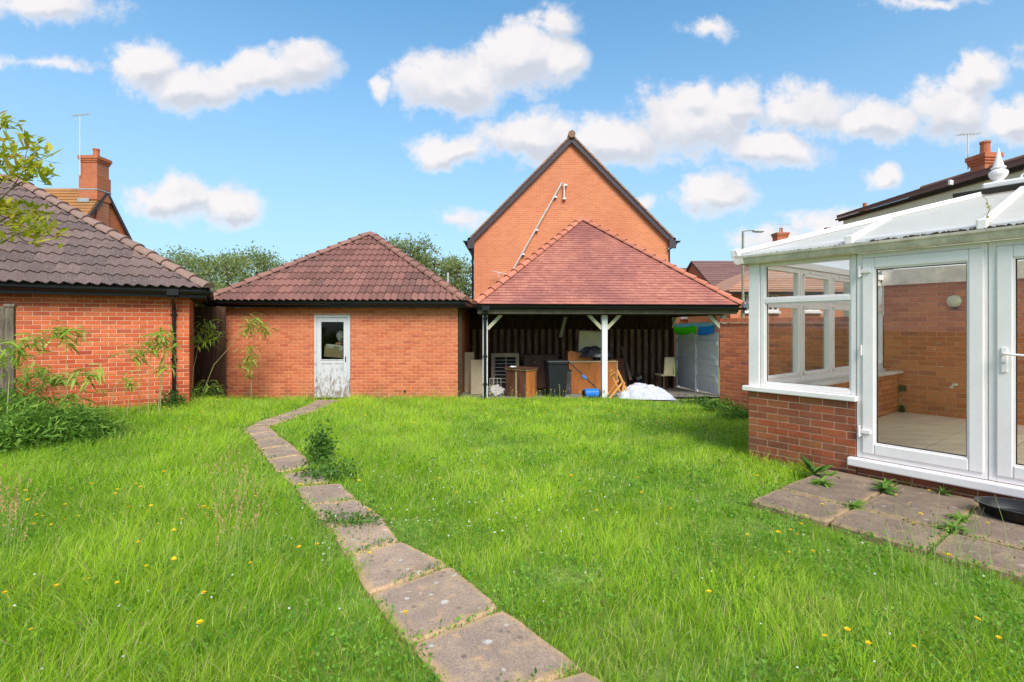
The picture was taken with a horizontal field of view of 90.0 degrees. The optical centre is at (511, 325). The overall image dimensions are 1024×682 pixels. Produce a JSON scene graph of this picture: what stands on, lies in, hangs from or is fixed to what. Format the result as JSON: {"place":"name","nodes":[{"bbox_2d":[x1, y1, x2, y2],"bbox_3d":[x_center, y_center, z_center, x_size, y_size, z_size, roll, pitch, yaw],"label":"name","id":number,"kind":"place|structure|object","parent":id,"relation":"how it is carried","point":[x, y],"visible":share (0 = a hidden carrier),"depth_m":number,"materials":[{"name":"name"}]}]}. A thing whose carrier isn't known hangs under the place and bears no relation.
{"place":"outdoors","nodes":[
{"label":"outdoors","id":0,"kind":"place"},
{"bbox_2d":[336,330,342,342],"bbox_3d":[-4.320,0.270,13.001,0.272,0.323,0.231,0,0,-39],"label":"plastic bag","id":1,"kind":"object","parent":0,"point":[339,335],"visible":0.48,"depth_m":12.92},
{"bbox_2d":[245,400,602,681],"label":"garden path","id":2,"kind":"structure","parent":0,"point":[488,648],"depth_m":2.73,"materials":[{"name":"stone"}]},
{"bbox_2d":[299,497,393,535],"bbox_3d":[-1.254,1.401,3.840,0.777,0.212,0.497,0,0,0],"label":"weed clump","id":3,"kind":"object","parent":2,"relation":"on","point":[356,521],"visible":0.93,"depth_m":3.84,"materials":[{"name":"green plant"}]},
{"bbox_2d":[0,408,977,518],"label":"grass","id":4,"kind":"structure","parent":0,"point":[61,467],"depth_m":5.40,"materials":[{"name":"plant"}]},
{"bbox_2d":[0,358,1023,681],"bbox_3d":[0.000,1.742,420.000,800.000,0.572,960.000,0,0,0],"label":"ground","id":5,"kind":"structure","parent":0,"point":[576,626],"depth_m":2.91,"materials":[{"name":"plant"}]},
{"bbox_2d":[0,304,16,408],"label":"fence","id":6,"kind":"object","parent":5,"relation":"on","point":[7,320],"visible":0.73,"depth_m":7.35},
{"bbox_2d":[0,463,45,568],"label":"seed stalks","id":7,"kind":"object","parent":5,"relation":"on","point":[9,514],"visible":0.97,"depth_m":3.45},
{"bbox_2d":[0,406,47,454],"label":"bush","id":8,"kind":"object","parent":5,"relation":"on","point":[7,446],"visible":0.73,"depth_m":6.18,"materials":[{"name":"green plant"}]},
{"bbox_2d":[0,332,55,418],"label":"bamboo plant","id":9,"kind":"object","parent":5,"relation":"on","point":[19,350],"visible":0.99,"depth_m":6.61,"materials":[{"name":"green plant"}]},
{"bbox_2d":[0,110,69,248],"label":"shrub","id":10,"kind":"object","parent":5,"relation":"on","point":[43,172],"visible":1,"depth_m":4.19,"materials":[{"name":"green plant"}]},
{"bbox_2d":[0,373,80,425],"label":"bush","id":11,"kind":"object","parent":5,"relation":"on","point":[14,395],"visible":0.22,"depth_m":6.86,"materials":[{"name":"green plant"}]},
{"bbox_2d":[0,390,107,453],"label":"bush","id":12,"kind":"object","parent":5,"relation":"on","point":[42,418],"visible":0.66,"depth_m":6.43,"materials":[{"name":"green plant"}]},
{"bbox_2d":[2,361,106,412],"bbox_3d":[-6.371,0.978,7.165,1.445,0.976,0.669,0,0,6],"label":"bamboo plant","id":13,"kind":"object","parent":5,"relation":"on","point":[54,381],"visible":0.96,"depth_m":7.16,"materials":[{"name":"green plant"}]},
{"bbox_2d":[35,320,93,404],"bbox_3d":[-6.607,0.675,7.612,0.755,1.518,0.640,0,0,34],"label":"bamboo plant","id":14,"kind":"object","parent":5,"relation":"on","point":[64,333],"visible":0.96,"depth_m":7.58,"materials":[{"name":"green plant"}]},
{"bbox_2d":[29,396,136,445],"bbox_3d":[-5.696,1.281,6.804,1.263,0.760,1.023,0,0,-17],"label":"bush","id":15,"kind":"object","parent":5,"relation":"on","point":[99,422],"visible":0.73,"depth_m":6.74,"materials":[{"name":"green plant"}]},
{"bbox_2d":[41,148,131,238],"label":"house","id":16,"kind":"structure","parent":5,"relation":"on","point":[91,195],"depth_m":23.58,"materials":[{"name":"brick"}]},
{"bbox_2d":[0,174,213,408],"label":"garage","id":17,"kind":"structure","parent":5,"relation":"on","point":[111,290],"depth_m":9.19,"materials":[{"name":"orange brick"}]},
{"bbox_2d":[94,371,146,416],"bbox_3d":[-6.147,1.069,7.973,0.807,0.724,0.477,0,0,0],"label":"bamboo plant","id":18,"kind":"object","parent":5,"relation":"on","point":[129,385],"visible":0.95,"depth_m":8.00,"materials":[{"name":"green plant"}]},
{"bbox_2d":[106,325,187,414],"bbox_3d":[-5.908,0.714,8.281,1.217,1.458,0.789,0,0,0],"label":"bamboo plant","id":19,"kind":"object","parent":5,"relation":"on","point":[158,345],"visible":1,"depth_m":8.30,"materials":[{"name":"green plant"}]},
{"bbox_2d":[149,386,187,408],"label":"bush","id":20,"kind":"object","parent":5,"relation":"on","point":[172,399],"visible":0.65,"depth_m":9.08,"materials":[{"name":"green plant"}]},
{"bbox_2d":[153,248,217,291],"bbox_3d":[-18.057,-1.210,26.935,4.880,6.428,5.596,0,0,0],"label":"tree","id":21,"kind":"object","parent":5,"relation":"on","point":[185,260],"visible":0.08,"depth_m":27.36,"materials":[{"name":"green plant"}]},
{"bbox_2d":[166,245,233,305],"bbox_3d":[-18.168,-1.319,30.176,4.651,6.647,4.891,0,0,-18],"label":"tree","id":22,"kind":"object","parent":5,"relation":"on","point":[199,268],"visible":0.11,"depth_m":29.91,"materials":[{"name":"green plant"}]},
{"bbox_2d":[191,380,229,401],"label":"bush","id":23,"kind":"object","parent":5,"relation":"on","point":[209,393],"visible":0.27,"depth_m":10.86,"materials":[{"name":"green plant"}]},
{"bbox_2d":[194,306,227,397],"bbox_3d":[-7.285,0.665,12.219,0.960,2.250,0.062,0,0,0],"label":"fence","id":24,"kind":"object","parent":5,"relation":"on","point":[206,360],"visible":0.48,"depth_m":12.19,"materials":[{"name":"wood"}]},
{"bbox_2d":[190,316,238,398],"bbox_3d":[-6.274,0.715,10.633,1.183,1.802,0.674,0,0,0],"label":"bamboo plant","id":25,"kind":"object","parent":5,"relation":"on","point":[203,341],"visible":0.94,"depth_m":10.59,"materials":[{"name":"green plant"}]},
{"bbox_2d":[182,248,271,304],"bbox_3d":[-14.389,-0.955,26.394,4.393,5.919,5.144,0,0,-30],"label":"tree","id":26,"kind":"object","parent":5,"relation":"on","point":[224,265],"visible":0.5,"depth_m":25.74,"materials":[{"name":"green plant"}]},
{"bbox_2d":[182,420,272,598],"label":"seed stalks","id":27,"kind":"object","parent":5,"relation":"on","point":[240,513],"visible":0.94,"depth_m":3.33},
{"bbox_2d":[210,241,283,288],"bbox_3d":[-14.855,-1.335,29.250,4.574,6.678,4.176,0,0,0],"label":"tree","id":28,"kind":"object","parent":5,"relation":"on","point":[260,258],"visible":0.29,"depth_m":28.59,"materials":[{"name":"green plant"}]},
{"bbox_2d":[234,312,278,399],"bbox_3d":[-5.829,0.732,11.637,0.969,2.064,0.799,0,0,0],"label":"bamboo plant","id":29,"kind":"object","parent":5,"relation":"on","point":[253,362],"visible":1,"depth_m":11.58,"materials":[{"name":"green plant"}]},
{"bbox_2d":[253,258,291,272],"bbox_3d":[-13.373,-1.069,30.005,4.264,6.147,4.798,0,0,0],"label":"tree","id":30,"kind":"object","parent":5,"relation":"on","point":[277,265],"visible":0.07,"depth_m":29.62,"materials":[{"name":"green plant"}]},
{"bbox_2d":[299,419,343,465],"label":"weed clump","id":31,"kind":"object","parent":5,"relation":"on","point":[321,445],"visible":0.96,"depth_m":5.67,"materials":[{"name":"green plant"}]},
{"bbox_2d":[293,450,362,483],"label":"weed clump","id":32,"kind":"object","parent":5,"relation":"on","point":[337,474],"visible":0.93,"depth_m":5.09,"materials":[{"name":"green plant"}]},
{"bbox_2d":[201,231,474,399],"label":"garage","id":33,"kind":"structure","parent":5,"relation":"on","point":[398,317],"depth_m":12.63,"materials":[{"name":"brick"}]},
{"bbox_2d":[317,318,347,397],"bbox_3d":[-4.441,0.792,12.647,0.774,1.976,0.070,0,0,0],"label":"door","id":34,"kind":"structure","parent":33,"relation":"in","point":[332,374],"depth_m":12.64,"materials":[{"name":"white paint"}]},
{"bbox_3d":[-4.400,1.328,13.075,1.000,0.925,0.650,0,0,0],"label":"shelf unit","id":35,"kind":"object","parent":33,"relation":"in","visible":0},
{"bbox_2d":[324,344,342,357],"bbox_3d":[-4.418,0.635,12.809,0.507,0.356,0.203,0,0,0],"label":"cardboard box","id":36,"kind":"object","parent":35,"relation":"on","point":[332,350],"visible":0.9,"depth_m":12.71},
{"bbox_2d":[259,471,423,603],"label":"seed stalks","id":37,"kind":"object","parent":5,"relation":"on","point":[316,548],"visible":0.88,"depth_m":3.20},
{"bbox_2d":[13,390,747,456],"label":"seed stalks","id":38,"kind":"object","parent":5,"relation":"on","point":[445,424],"visible":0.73,"depth_m":8.23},
{"bbox_2d":[42,392,748,430],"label":"grass","id":39,"kind":"structure","parent":5,"relation":"on","point":[449,401],"depth_m":9.58,"materials":[{"name":"plant"}]},
{"bbox_2d":[0,398,798,572],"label":"clover","id":40,"kind":"object","parent":5,"relation":"on","point":[610,476],"depth_m":6.66,"materials":[{"name":"plant"}]},
{"bbox_2d":[384,232,439,268],"bbox_3d":[-5.543,-1.487,26.890,3.829,6.982,3.795,0,0,0],"label":"tree","id":41,"kind":"object","parent":5,"relation":"on","point":[402,247],"visible":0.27,"depth_m":26.82,"materials":[{"name":"green plant"}]},
{"bbox_2d":[91,391,741,431],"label":"yellow flowers","id":42,"kind":"object","parent":5,"relation":"on","point":[454,405],"visible":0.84,"depth_m":9.17,"materials":[{"name":"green plant"}]},
{"bbox_2d":[409,245,464,292],"bbox_3d":[-4.154,-1.185,28.071,3.702,6.379,3.665,0,0,0],"label":"tree","id":43,"kind":"object","parent":5,"relation":"on","point":[433,263],"visible":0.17,"depth_m":27.91,"materials":[{"name":"green plant"}]},
{"bbox_2d":[427,254,471,298],"bbox_3d":[-2.934,-0.997,27.113,3.944,6.004,4.503,0,0,15],"label":"tree","id":44,"kind":"object","parent":5,"relation":"on","point":[449,265],"visible":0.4,"depth_m":26.52,"materials":[{"name":"green plant"}]},
{"bbox_2d":[0,421,1015,681],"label":"seed stalks","id":45,"kind":"object","parent":5,"relation":"on","point":[510,559],"visible":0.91,"depth_m":2.87,"materials":[{"name":"plant"}]},
{"bbox_2d":[0,415,1023,681],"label":"clover","id":46,"kind":"object","parent":5,"relation":"on","point":[381,636],"depth_m":2.92,"materials":[{"name":"plant"}]},
{"bbox_2d":[404,385,626,400],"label":"yellow flowers","id":47,"kind":"object","parent":5,"relation":"on","point":[512,392],"visible":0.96,"depth_m":12.39,"materials":[{"name":"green plant"}]},
{"bbox_2d":[240,391,1023,681],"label":"moss and weeds","id":48,"kind":"object","parent":5,"relation":"on","point":[511,611],"visible":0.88,"depth_m":3.54,"materials":[{"name":"green plant"}]},
{"bbox_2d":[674,268,687,357],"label":"house","id":49,"kind":"structure","parent":5,"relation":"on","point":[682,320],"depth_m":31.15,"materials":[{"name":"red brick"}]},
{"bbox_2d":[678,392,714,405],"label":"bush","id":50,"kind":"object","parent":5,"relation":"on","point":[703,400],"visible":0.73,"depth_m":11.58,"materials":[{"name":"green plant"}]},
{"bbox_2d":[686,261,748,292],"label":"house","id":51,"kind":"structure","parent":5,"relation":"on","point":[714,273],"depth_m":29.68,"materials":[{"name":"red tile"}]},
{"bbox_2d":[698,395,743,412],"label":"bush","id":52,"kind":"object","parent":5,"relation":"on","point":[711,405],"visible":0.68,"depth_m":10.12,"materials":[{"name":"green plant"}]},
{"bbox_2d":[706,402,748,420],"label":"bush","id":53,"kind":"object","parent":5,"relation":"on","point":[732,414],"visible":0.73,"depth_m":9.12,"materials":[{"name":"green plant"}]},
{"bbox_2d":[741,230,763,323],"bbox_3d":[9.864,-0.994,20.958,0.962,5.888,0.286,0,0,-4],"label":"street lamp","id":54,"kind":"object","parent":5,"relation":"on","point":[745,305],"visible":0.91,"depth_m":20.95,"materials":[{"name":"metal"}]},
{"bbox_2d":[688,270,842,366],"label":"house","id":55,"kind":"structure","parent":5,"relation":"on","point":[780,284],"depth_m":23.65,"materials":[{"name":"brown tile"}]},
{"bbox_2d":[768,294,780,312],"bbox_3d":[12.019,-1.003,23.575,0.659,0.883,0.150,0,0,0],"label":"window","id":56,"kind":"structure","parent":55,"relation":"in","point":[770,310],"depth_m":23.59,"materials":[{"name":"white plastic"}]},
{"bbox_2d":[718,316,883,409],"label":"garden wall","id":57,"kind":"structure","parent":5,"relation":"on","point":[734,358],"depth_m":9.67,"materials":[{"name":"brick"}]},
{"bbox_2d":[799,454,835,476],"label":"weed","id":58,"kind":"object","parent":5,"relation":"on","point":[810,467],"visible":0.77,"depth_m":5.08,"materials":[{"name":"green plant"}]},
{"bbox_2d":[731,148,1023,500],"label":"conservatory","id":59,"kind":"object","parent":5,"relation":"on","point":[851,419],"visible":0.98,"depth_m":5.04,"materials":[{"name":"plastic"}]},
{"bbox_2d":[768,266,799,381],"bbox_3d":[3.251,-0.015,6.221,0.994,1.410,0.075,0,0,-37],"label":"window","id":60,"kind":"structure","parent":59,"relation":"in","point":[794,376],"depth_m":6.44,"materials":[{"name":"white plastic"}]},
{"bbox_2d":[760,254,856,395],"bbox_3d":[3.122,-0.015,5.433,0.063,1.410,0.954,0,0,-37],"label":"window","id":61,"kind":"structure","parent":59,"relation":"in","point":[851,298],"depth_m":5.36,"materials":[{"name":"white plastic"}]},
{"bbox_2d":[800,269,830,379],"bbox_3d":[4.018,-0.015,6.801,0.910,1.410,0.080,0,0,-37],"label":"window","id":62,"kind":"structure","parent":59,"relation":"in","point":[804,273],"depth_m":6.80,"materials":[{"name":"white plastic"}]},
{"bbox_2d":[831,273,849,374],"bbox_3d":[4.735,-0.015,7.346,0.870,1.410,0.080,0,0,-37],"label":"window","id":63,"kind":"structure","parent":59,"relation":"in","point":[840,306],"depth_m":7.12,"materials":[{"name":"white plastic"}]},
{"bbox_2d":[878,280,882,368],"bbox_3d":[5.535,-0.015,7.954,1.120,1.410,0.080,0,0,-37],"label":"window","id":64,"kind":"structure","parent":59,"relation":"in","point":[880,288],"depth_m":8.23,"materials":[{"name":"white plastic"}]},
{"bbox_2d":[899,385,905,411],"bbox_3d":[6.111,1.145,8.015,0.050,0.410,0.090,0,0,-37],"label":"socket cable","id":65,"kind":"object","parent":59,"relation":"attached to","point":[902,388],"visible":1,"depth_m":8.00,"materials":[{"name":"black plastic"}]},
{"bbox_2d":[857,248,983,472],"bbox_3d":[3.674,0.293,4.652,0.100,1.885,0.925,0,0,-37],"label":"door","id":66,"kind":"structure","parent":59,"relation":"in","point":[973,460],"depth_m":4.52,"materials":[{"name":"white plastic"}]},
{"bbox_2d":[996,244,1023,479],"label":"door","id":67,"kind":"structure","parent":59,"relation":"in","point":[1007,257],"depth_m":4.16,"materials":[{"name":"white plastic"}]},
{"bbox_2d":[751,470,1023,585],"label":"patio","id":68,"kind":"structure","parent":5,"relation":"on","point":[852,488],"depth_m":3.92,"materials":[{"name":"stone"}]},
{"bbox_2d":[808,475,838,487],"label":"weed","id":69,"kind":"object","parent":68,"relation":"on","point":[820,481],"visible":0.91,"depth_m":4.70,"materials":[{"name":"green plant"}]},
{"bbox_2d":[845,499,867,509],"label":"weed","id":70,"kind":"object","parent":68,"relation":"on","point":[858,503],"visible":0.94,"depth_m":4.10,"materials":[{"name":"green plant"}]},
{"bbox_2d":[867,478,898,492],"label":"weed","id":71,"kind":"object","parent":68,"relation":"on","point":[885,481],"visible":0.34,"depth_m":4.62,"materials":[{"name":"green plant"}]},
{"bbox_2d":[870,481,901,496],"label":"weed","id":72,"kind":"object","parent":68,"relation":"on","point":[884,487],"visible":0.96,"depth_m":4.48,"materials":[{"name":"green plant"}]},
{"bbox_2d":[934,484,954,496],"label":"weed","id":73,"kind":"object","parent":68,"relation":"on","point":[942,491],"visible":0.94,"depth_m":4.42,"materials":[{"name":"green plant"}]},
{"bbox_2d":[935,515,971,534],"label":"weed","id":74,"kind":"object","parent":68,"relation":"on","point":[952,524],"visible":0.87,"depth_m":3.65,"materials":[{"name":"green plant"}]},
{"bbox_2d":[946,510,971,522],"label":"weed","id":75,"kind":"object","parent":68,"relation":"on","point":[958,515],"visible":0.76,"depth_m":3.83,"materials":[{"name":"green plant"}]},
{"bbox_2d":[974,496,1023,523],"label":"plant tray","id":76,"kind":"object","parent":68,"relation":"on","point":[1011,510],"visible":0.96,"depth_m":3.95,"materials":[{"name":"black plastic"}]},
{"bbox_2d":[835,140,1023,316],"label":"house","id":77,"kind":"structure","parent":5,"relation":"on","point":[980,165],"depth_m":15.26,"materials":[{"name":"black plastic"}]},
{"bbox_2d":[956,133,979,168],"bbox_3d":[14.555,-5.556,16.303,0.752,1.163,0.260,0,0,-5],"label":"tv aerial","id":78,"kind":"object","parent":77,"relation":"attached to","point":[962,134],"visible":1,"depth_m":16.30,"materials":[{"name":"metal"}]},
{"bbox_2d":[868,490,1018,606],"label":"seed stalks","id":79,"kind":"object","parent":5,"relation":"on","point":[957,532],"visible":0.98,"depth_m":2.97,"materials":[{"name":"plant"}]},
{"bbox_2d":[884,279,1023,424],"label":"house wall","id":80,"kind":"structure","parent":5,"relation":"on","point":[922,322],"depth_m":7.77,"materials":[{"name":"brick"}]},
{"bbox_2d":[946,295,961,308],"bbox_3d":[6.495,-0.342,7.521,0.085,0.204,0.170,0,0,-37],"label":"wall light","id":81,"kind":"object","parent":80,"relation":"attached to","point":[954,301],"visible":1,"depth_m":7.50,"materials":[{"name":"beige plastic"}]},
{"bbox_2d":[0,0,1023,297],"label":"sky","id":82,"kind":"structure","parent":0,"point":[299,127],"materials":[{"name":"blue"}]},
{"bbox_2d":[463,130,680,299],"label":"house","id":83,"kind":"structure","parent":0,"point":[597,192],"depth_m":19.60,"materials":[{"name":"orange brick"}]},
{"bbox_2d":[513,182,566,267],"bbox_3d":[1.038,-3.761,19.525,2.127,3.428,0.130,0,0,0],"label":"flue pipe","id":84,"kind":"object","parent":83,"relation":"attached to","point":[554,196],"visible":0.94,"depth_m":19.47,"materials":[{"name":"plastic"}]},
{"bbox_2d":[462,386,719,398],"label":"carport floor","id":85,"kind":"structure","parent":0,"point":[681,391],"depth_m":13.62,"materials":[{"name":"concrete"}]},
{"bbox_2d":[464,352,473,391],"bbox_3d":[-1.198,1.308,14.396,0.270,1.108,0.192,0,0,-4],"label":"leaning board","id":86,"kind":"object","parent":85,"relation":"on","point":[469,356],"visible":0.76,"depth_m":14.39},
{"bbox_2d":[471,360,482,393],"bbox_3d":[-0.921,1.383,13.805,0.370,0.912,0.210,0,0,-4],"label":"leaning board","id":87,"kind":"object","parent":85,"relation":"on","point":[476,375],"visible":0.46,"depth_m":13.79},
{"bbox_2d":[488,384,504,395],"bbox_3d":[-0.423,1.728,13.315,0.513,0.399,0.397,0,0,0],"label":"rubble bag","id":88,"kind":"object","parent":85,"relation":"on","point":[498,389],"visible":0.88,"depth_m":13.21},
{"bbox_2d":[491,353,518,389],"bbox_3d":[-0.198,1.332,14.750,0.800,1.080,0.300,0,0,0],"label":"wire rack","id":89,"kind":"object","parent":85,"relation":"on","point":[500,362],"visible":0.62,"depth_m":14.85,"materials":[{"name":"metal"}]},
{"bbox_2d":[504,366,538,398],"bbox_3d":[0.235,1.448,13.100,0.790,0.765,0.480,0,0,42],"label":"cabinet","id":90,"kind":"object","parent":85,"relation":"on","point":[521,381],"visible":0.86,"depth_m":12.92,"materials":[{"name":"brown wood"}]},
{"bbox_2d":[523,354,559,388],"bbox_3d":[0.854,1.339,15.095,1.060,0.990,0.450,0,0,0],"label":"sideboard","id":91,"kind":"object","parent":85,"relation":"on","point":[533,360],"visible":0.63,"depth_m":14.90,"materials":[{"name":"brown wood"}]},
{"bbox_2d":[543,359,569,396],"bbox_3d":[1.112,1.344,13.072,0.570,0.928,0.695,0,0,-8],"label":"wheelie bin","id":92,"kind":"object","parent":85,"relation":"on","point":[555,370],"visible":0.98,"depth_m":12.80,"materials":[{"name":"black plastic"}]},
{"bbox_2d":[566,369,571,393],"bbox_3d":[1.417,1.502,13.800,0.350,0.660,0.430,0,0,0],"label":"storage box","id":93,"kind":"object","parent":85,"relation":"on","point":[568,386],"visible":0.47,"depth_m":13.60,"materials":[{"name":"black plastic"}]},
{"bbox_2d":[467,310,673,386],"bbox_3d":[1.800,0.710,16.030,6.500,2.460,0.160,0,0,0],"label":"fence","id":94,"kind":"object","parent":85,"relation":"on","point":[646,342],"visible":0.44,"depth_m":16.03,"materials":[{"name":"brown stained timber"}]},
{"bbox_2d":[569,362,600,397],"bbox_3d":[1.797,1.344,12.623,0.763,0.883,0.310,0,0,2],"label":"roller","id":95,"kind":"object","parent":85,"relation":"on","point":[592,392],"visible":0.91,"depth_m":12.55,"materials":[{"name":"blue plastic"}]},
{"bbox_2d":[568,360,617,393],"bbox_3d":[2.192,1.401,14.147,1.360,0.885,0.545,0,0,-2],"label":"sideboard","id":96,"kind":"object","parent":85,"relation":"on","point":[590,370],"visible":0.58,"depth_m":13.90,"materials":[{"name":"orange wood"}]},
{"bbox_2d":[566,350,592,360],"bbox_3d":[1.874,0.819,14.145,0.718,0.269,0.300,0,0,-5],"label":"drawer box","id":97,"kind":"object","parent":96,"relation":"on","point":[571,355],"visible":0.94,"depth_m":13.99,"materials":[{"name":"orange wood"}]},
{"bbox_2d":[578,346,613,356],"bbox_3d":[2.282,0.701,14.131,1.032,0.298,0.607,0,0,0],"label":"plastic sheet","id":98,"kind":"object","parent":97,"relation":"on","point":[592,351],"visible":0.8,"depth_m":13.95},
{"bbox_2d":[578,330,600,350],"bbox_3d":[2.244,0.447,14.382,0.765,0.629,0.284,0,0,6],"label":"cushion","id":99,"kind":"object","parent":98,"relation":"on","point":[589,338],"visible":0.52,"depth_m":14.38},
{"bbox_2d":[471,217,746,398],"bbox_3d":[2.150,-0.689,15.759,6.816,5.297,6.820,0,0,-5],"label":"carport","id":100,"kind":"object","parent":85,"relation":"on","point":[584,266],"visible":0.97,"depth_m":13.00,"materials":[{"name":"red tile"}]},
{"bbox_2d":[673,322,714,334],"bbox_3d":[5.131,0.096,14.550,0.080,0.373,2.593,0,0,-5],"label":"canopy","id":101,"kind":"object","parent":100,"relation":"attached to","point":[705,328],"visible":0.98,"depth_m":14.43,"materials":[{"name":"blue fabric"}]},
{"bbox_2d":[610,358,624,388],"bbox_3d":[3.151,1.443,15.279,0.400,0.915,0.158,0,0,0],"label":"leaning board","id":102,"kind":"object","parent":85,"relation":"on","point":[620,365],"visible":0.43,"depth_m":15.29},
{"bbox_2d":[608,369,627,398],"bbox_3d":[2.655,1.457,12.946,0.569,0.738,0.462,0,0,-8],"label":"folding chair","id":103,"kind":"object","parent":85,"relation":"on","point":[616,382],"visible":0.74,"depth_m":12.78,"materials":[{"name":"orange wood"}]},
{"bbox_2d":[617,390,628,398],"bbox_3d":[2.867,1.696,12.804,0.479,0.200,0.449,0,0,0],"label":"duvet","id":104,"kind":"object","parent":85,"relation":"on","point":[625,393],"visible":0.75,"depth_m":12.67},
{"bbox_2d":[620,346,631,379],"bbox_3d":[3.456,1.263,15.350,0.090,1.265,0.751,0,0,-15],"label":"timber plank","id":105,"kind":"object","parent":85,"relation":"on","point":[626,363],"visible":0.64,"depth_m":15.41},
{"bbox_2d":[629,380,642,384],"bbox_3d":[3.495,1.709,14.400,0.420,0.310,0.409,0,0,0],"label":"tub","id":106,"kind":"object","parent":85,"relation":"on","point":[631,382],"visible":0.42,"depth_m":14.26,"materials":[{"name":"black plastic"}]},
{"bbox_2d":[632,374,642,381],"bbox_3d":[3.541,1.485,14.391,0.296,0.264,0.299,0,0,37],"label":"black bag","id":107,"kind":"object","parent":106,"relation":"in","point":[637,377],"visible":0.92,"depth_m":14.31,"materials":[{"name":"plastic"}]},
{"bbox_2d":[617,383,675,399],"bbox_3d":[3.389,1.629,12.967,1.384,0.346,1.104,0,0,8],"label":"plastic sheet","id":108,"kind":"object","parent":85,"relation":"on","point":[643,391],"visible":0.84,"depth_m":12.62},
{"bbox_2d":[655,357,674,390],"bbox_3d":[4.487,1.399,14.986,0.400,0.978,0.528,0,0,-12],"label":"dining chair","id":109,"kind":"object","parent":85,"relation":"on","point":[668,366],"visible":0.86,"depth_m":14.77,"materials":[{"name":"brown wood"}]},
{"bbox_2d":[675,331,718,394],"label":"gate","id":110,"kind":"structure","parent":85,"relation":"on","point":[696,362],"depth_m":14.39,"materials":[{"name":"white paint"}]},
{"bbox_2d":[747,228,789,266],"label":"house","id":111,"kind":"structure","parent":0,"point":[776,236],"depth_m":41.10,"materials":[{"name":"orange brick"}]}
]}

